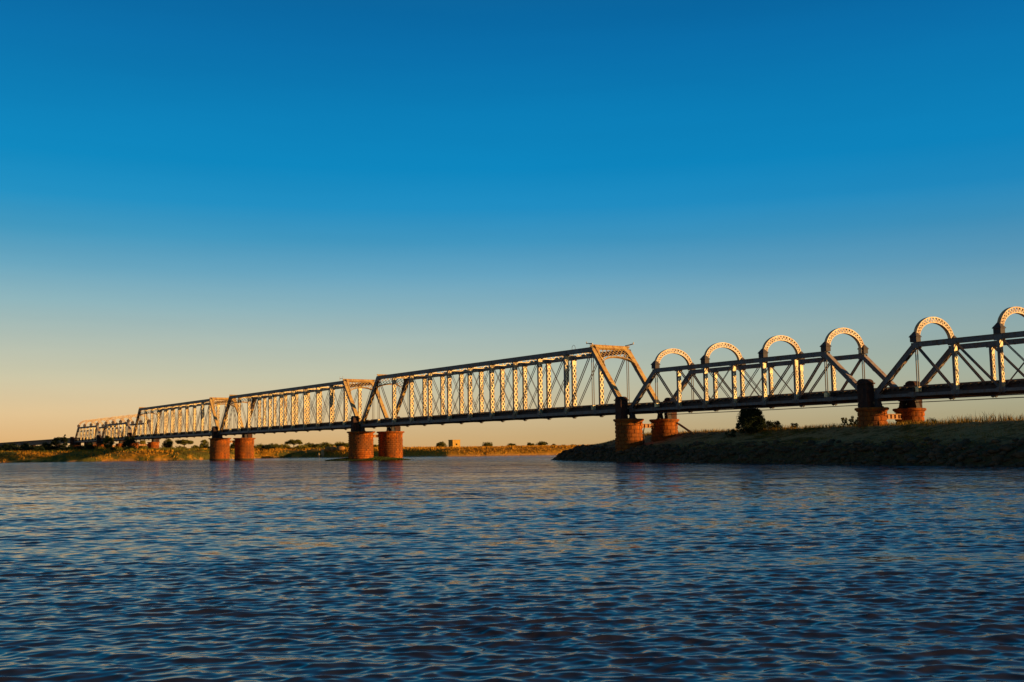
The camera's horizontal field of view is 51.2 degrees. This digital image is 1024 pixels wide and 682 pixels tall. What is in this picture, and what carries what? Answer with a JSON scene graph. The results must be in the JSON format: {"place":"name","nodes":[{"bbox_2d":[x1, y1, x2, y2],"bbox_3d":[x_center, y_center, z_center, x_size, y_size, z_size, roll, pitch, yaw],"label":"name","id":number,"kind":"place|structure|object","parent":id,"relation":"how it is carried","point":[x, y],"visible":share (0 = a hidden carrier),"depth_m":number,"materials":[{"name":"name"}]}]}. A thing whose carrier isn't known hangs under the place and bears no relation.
{"place":"outdoors","nodes":[
{"label":"outdoors","id":0,"kind":"place"},
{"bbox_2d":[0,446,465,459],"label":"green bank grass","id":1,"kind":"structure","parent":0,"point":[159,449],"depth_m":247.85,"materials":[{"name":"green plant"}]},
{"bbox_2d":[0,455,1023,681],"bbox_3d":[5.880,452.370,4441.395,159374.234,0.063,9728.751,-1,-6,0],"label":"water","id":2,"kind":"structure","parent":0,"point":[527,568],"depth_m":12.25,"materials":[{"name":"blue liquid"}]},
{"bbox_2d":[208,426,230,459],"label":"stone pier","id":3,"kind":"structure","parent":2,"relation":"in","point":[219,447],"depth_m":216.50,"materials":[{"name":"red stone"}]},
{"bbox_2d":[132,397,243,439],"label":"bridge span","id":4,"kind":"object","parent":3,"relation":"on","point":[187,433],"visible":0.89,"depth_m":241.59,"materials":[{"name":"metal"}]},
{"bbox_2d":[233,426,255,459],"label":"stone pier","id":5,"kind":"structure","parent":2,"relation":"in","point":[244,447],"depth_m":219.37,"materials":[{"name":"red stone"}]},
{"bbox_2d":[347,416,374,459],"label":"stone pier","id":6,"kind":"structure","parent":2,"relation":"in","point":[361,444],"depth_m":164.96,"materials":[{"name":"red stone"}]},
{"bbox_2d":[219,378,389,434],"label":"bridge span","id":7,"kind":"object","parent":6,"relation":"on","point":[332,424],"visible":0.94,"depth_m":188.92,"materials":[{"name":"metal"}]},
{"bbox_2d":[325,456,410,460],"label":"water weed","id":8,"kind":"object","parent":2,"relation":"on","point":[372,459],"visible":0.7,"depth_m":165.10,"materials":[{"name":"plant"}]},
{"bbox_2d":[377,416,403,457],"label":"stone pier","id":9,"kind":"structure","parent":2,"relation":"in","point":[390,442],"depth_m":167.86,"materials":[{"name":"red stone"}]},
{"bbox_2d":[0,420,1023,465],"bbox_3d":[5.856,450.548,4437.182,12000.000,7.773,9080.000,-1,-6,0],"label":"ground","id":10,"kind":"structure","parent":0,"point":[848,435],"depth_m":91.21,"materials":[{"name":"brown soil"}]},
{"bbox_2d":[0,442,17,449],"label":"bush","id":11,"kind":"object","parent":10,"relation":"on","point":[12,444],"visible":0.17,"depth_m":270.16,"materials":[{"name":"green plant"}]},
{"bbox_2d":[1,445,22,450],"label":"bush","id":12,"kind":"object","parent":10,"relation":"on","point":[11,448],"visible":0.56,"depth_m":259.70,"materials":[{"name":"green plant"}]},
{"bbox_2d":[4,441,35,445],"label":"girder span","id":13,"kind":"object","parent":10,"relation":"on","point":[19,442],"visible":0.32,"depth_m":396.81,"materials":[{"name":"metal"}]},
{"bbox_2d":[19,443,33,449],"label":"bush","id":14,"kind":"object","parent":10,"relation":"on","point":[24,445],"visible":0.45,"depth_m":270.15,"materials":[{"name":"green plant"}]},
{"bbox_2d":[24,444,48,450],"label":"bush","id":15,"kind":"object","parent":10,"relation":"on","point":[43,447],"visible":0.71,"depth_m":259.79,"materials":[{"name":"green plant"}]},
{"bbox_2d":[23,440,60,445],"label":"girder span","id":16,"kind":"object","parent":10,"relation":"on","point":[36,442],"visible":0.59,"depth_m":369.54,"materials":[{"name":"metal"}]},
{"bbox_2d":[42,442,52,449],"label":"bush","id":17,"kind":"object","parent":10,"relation":"on","point":[48,445],"visible":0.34,"depth_m":268.40,"materials":[{"name":"green plant"}]},
{"bbox_2d":[51,437,67,449],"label":"bush","id":18,"kind":"object","parent":10,"relation":"on","point":[56,446],"visible":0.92,"depth_m":266.03,"materials":[{"name":"green plant"}]},
{"bbox_2d":[62,434,67,449],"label":"bush","id":19,"kind":"object","parent":10,"relation":"on","point":[65,444],"visible":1,"depth_m":264.79,"materials":[{"name":"green plant"}]},
{"bbox_2d":[70,437,76,446],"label":"stone pier","id":20,"kind":"structure","parent":10,"relation":"on","point":[72,442],"depth_m":319.60,"materials":[{"name":"red stone"}]},
{"bbox_2d":[47,437,89,445],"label":"girder span","id":21,"kind":"object","parent":20,"relation":"on","point":[50,441],"visible":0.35,"depth_m":330.33,"materials":[{"name":"metal"}]},
{"bbox_2d":[74,445,85,449],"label":"bush","id":22,"kind":"object","parent":10,"relation":"on","point":[78,447],"visible":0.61,"depth_m":254.26,"materials":[{"name":"green plant"}]},
{"bbox_2d":[85,442,95,449],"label":"bush","id":23,"kind":"object","parent":10,"relation":"on","point":[88,445],"visible":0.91,"depth_m":260.33,"materials":[{"name":"green plant"}]},
{"bbox_2d":[96,435,103,447],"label":"stone pier","id":24,"kind":"structure","parent":10,"relation":"on","point":[99,443],"depth_m":294.33,"materials":[{"name":"red stone"}]},
{"bbox_2d":[74,417,118,442],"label":"bridge span","id":25,"kind":"object","parent":24,"relation":"on","point":[94,432],"visible":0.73,"depth_m":308.03,"materials":[{"name":"paint"}]},
{"bbox_2d":[102,435,114,448],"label":"tree","id":26,"kind":"object","parent":10,"relation":"on","point":[106,442],"visible":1,"depth_m":256.62,"materials":[{"name":"green plant"}]},
{"bbox_2d":[123,446,133,450],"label":"bush","id":27,"kind":"object","parent":10,"relation":"on","point":[128,448],"visible":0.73,"depth_m":246.31,"materials":[{"name":"green plant"}]},
{"bbox_2d":[121,436,139,449],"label":"tree","id":28,"kind":"object","parent":10,"relation":"on","point":[127,441],"visible":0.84,"depth_m":253.35,"materials":[{"name":"green plant"}]},
{"bbox_2d":[127,433,137,448],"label":"stone pier","id":29,"kind":"structure","parent":10,"relation":"on","point":[129,435],"depth_m":269.15,"materials":[{"name":"red stone"}]},
{"bbox_2d":[101,414,152,441],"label":"bridge span","id":30,"kind":"object","parent":29,"relation":"on","point":[121,437],"visible":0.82,"depth_m":282.64,"materials":[{"name":"paint"}]},
{"bbox_2d":[139,440,145,448],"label":"tree","id":31,"kind":"object","parent":10,"relation":"on","point":[141,442],"visible":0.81,"depth_m":283.38,"materials":[{"name":"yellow plant"}]},
{"bbox_2d":[147,432,159,448],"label":"stone pier","id":32,"kind":"structure","parent":10,"relation":"on","point":[153,443],"depth_m":271.70,"materials":[{"name":"red stone"}]},
{"bbox_2d":[162,438,173,447],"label":"tree","id":33,"kind":"object","parent":10,"relation":"on","point":[168,444],"visible":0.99,"depth_m":298.19,"materials":[{"name":"green plant"}]},
{"bbox_2d":[17,443,345,449],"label":"scrub","id":34,"kind":"object","parent":10,"relation":"on","point":[179,447],"visible":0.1,"depth_m":296.12,"materials":[{"name":"green plant"}]},
{"bbox_2d":[175,439,193,447],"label":"tree","id":35,"kind":"object","parent":10,"relation":"on","point":[184,442],"visible":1,"depth_m":296.18,"materials":[{"name":"green plant"}]},
{"bbox_2d":[200,440,208,447],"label":"tree","id":36,"kind":"object","parent":10,"relation":"on","point":[204,444],"visible":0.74,"depth_m":290.47,"materials":[{"name":"green plant"}]},
{"bbox_2d":[261,444,274,449],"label":"bush","id":37,"kind":"object","parent":10,"relation":"on","point":[269,447],"visible":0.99,"depth_m":287.64,"materials":[{"name":"green plant"}]},
{"bbox_2d":[277,443,289,448],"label":"bush","id":38,"kind":"object","parent":10,"relation":"on","point":[284,446],"visible":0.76,"depth_m":298.05,"materials":[{"name":"green plant"}]},
{"bbox_2d":[284,439,302,446],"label":"tree","id":39,"kind":"object","parent":10,"relation":"on","point":[293,442],"visible":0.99,"depth_m":317.79,"materials":[{"name":"green plant"}]},
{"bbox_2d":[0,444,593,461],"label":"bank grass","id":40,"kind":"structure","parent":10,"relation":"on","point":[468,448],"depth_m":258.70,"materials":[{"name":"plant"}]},
{"bbox_2d":[294,444,308,449],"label":"bush","id":41,"kind":"object","parent":10,"relation":"on","point":[299,447],"visible":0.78,"depth_m":294.43,"materials":[{"name":"green plant"}]},
{"bbox_2d":[304,442,313,447],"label":"bush","id":42,"kind":"object","parent":10,"relation":"on","point":[309,444],"visible":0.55,"depth_m":313.10,"materials":[{"name":"green plant"}]},
{"bbox_2d":[311,444,321,448],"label":"bush","id":43,"kind":"object","parent":10,"relation":"on","point":[317,445],"visible":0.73,"depth_m":298.01,"materials":[{"name":"green plant"}]},
{"bbox_2d":[320,441,330,446],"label":"bush","id":44,"kind":"object","parent":10,"relation":"on","point":[325,444],"visible":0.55,"depth_m":303.36,"materials":[{"name":"green plant"}]},
{"bbox_2d":[336,446,344,450],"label":"boulder","id":45,"kind":"object","parent":10,"relation":"on","point":[339,448],"visible":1,"depth_m":276.99,"materials":[{"name":"beige stone"}]},
{"bbox_2d":[436,441,447,446],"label":"bush","id":46,"kind":"object","parent":10,"relation":"on","point":[440,444],"visible":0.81,"depth_m":391.83,"materials":[{"name":"green plant"}]},
{"bbox_2d":[448,440,459,446],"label":"hut","id":47,"kind":"object","parent":10,"relation":"on","point":[454,443],"visible":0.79,"depth_m":396.99,"materials":[{"name":"paint"}]},
{"bbox_2d":[482,442,492,446],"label":"bush","id":48,"kind":"object","parent":10,"relation":"on","point":[489,444],"visible":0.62,"depth_m":377.49,"materials":[{"name":"green plant"}]},
{"bbox_2d":[536,441,547,445],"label":"bush","id":49,"kind":"object","parent":10,"relation":"on","point":[541,443],"visible":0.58,"depth_m":377.29,"materials":[{"name":"green plant"}]},
{"bbox_2d":[613,396,643,451],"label":"stone pier","id":50,"kind":"structure","parent":10,"relation":"on","point":[628,432],"depth_m":113.95,"materials":[{"name":"red stone"}]},
{"bbox_2d":[360,342,659,427],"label":"bridge span","id":51,"kind":"object","parent":50,"relation":"on","point":[567,410],"visible":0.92,"depth_m":137.07,"materials":[{"name":"metal"}]},
{"bbox_2d":[629,328,905,414],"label":"bridge span","id":52,"kind":"object","parent":50,"relation":"on","point":[798,396],"visible":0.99,"depth_m":102.47,"materials":[{"name":"metal"}]},
{"bbox_2d":[649,398,678,441],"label":"stone pier","id":53,"kind":"structure","parent":10,"relation":"on","point":[666,426],"depth_m":116.81,"materials":[{"name":"red stone"}]},
{"bbox_2d":[642,424,655,427],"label":"tie beam","id":54,"kind":"structure","parent":53,"relation":"attached to","point":[649,425],"depth_m":116.60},
{"bbox_2d":[676,422,691,432],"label":"prop","id":55,"kind":"object","parent":10,"relation":"on","point":[685,428],"visible":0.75,"depth_m":115.61,"materials":[{"name":"grey metal"}]},
{"bbox_2d":[725,428,736,437],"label":"bush","id":56,"kind":"object","parent":10,"relation":"on","point":[730,434],"visible":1,"depth_m":101.58,"materials":[{"name":"green plant"}]},
{"bbox_2d":[735,405,766,433],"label":"bush","id":57,"kind":"object","parent":10,"relation":"on","point":[751,420],"visible":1,"depth_m":101.08,"materials":[{"name":"green plant"}]},
{"bbox_2d":[765,420,782,428],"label":"bush","id":58,"kind":"object","parent":10,"relation":"on","point":[771,425],"visible":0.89,"depth_m":101.35,"materials":[{"name":"green plant"}]},
{"bbox_2d":[551,437,1023,466],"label":"rock rubble","id":59,"kind":"object","parent":10,"relation":"on","point":[935,453],"visible":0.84,"depth_m":81.94,"materials":[{"name":"grey stone"}]},
{"bbox_2d":[582,411,1023,452],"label":"bank grass","id":60,"kind":"structure","parent":10,"relation":"on","point":[951,420],"depth_m":82.21,"materials":[{"name":"plant"}]},
{"bbox_2d":[840,417,847,426],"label":"bush","id":61,"kind":"object","parent":10,"relation":"on","point":[844,421],"visible":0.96,"depth_m":92.65,"materials":[{"name":"green plant"}]},
{"bbox_2d":[848,416,857,425],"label":"bush","id":62,"kind":"object","parent":10,"relation":"on","point":[851,420],"visible":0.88,"depth_m":92.75,"materials":[{"name":"green plant"}]},
{"bbox_2d":[854,379,888,427],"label":"stone pier","id":63,"kind":"structure","parent":10,"relation":"on","point":[870,409],"depth_m":89.06,"materials":[{"name":"red stone"}]},
{"bbox_2d":[887,414,902,418],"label":"tie beam","id":64,"kind":"structure","parent":63,"relation":"attached to","point":[894,416],"depth_m":91.45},
{"bbox_2d":[873,307,1023,402],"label":"bridge span","id":65,"kind":"object","parent":63,"relation":"on","point":[992,388],"visible":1,"depth_m":85.34,"materials":[{"name":"paint"}]},
{"bbox_2d":[892,381,925,424],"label":"stone pier","id":66,"kind":"structure","parent":10,"relation":"on","point":[909,410],"depth_m":91.99,"materials":[{"name":"red stone"}]},
{"bbox_2d":[0,0,1023,447],"label":"sky","id":67,"kind":"structure","parent":0,"point":[200,199],"materials":[{"name":"blue"}]}
]}

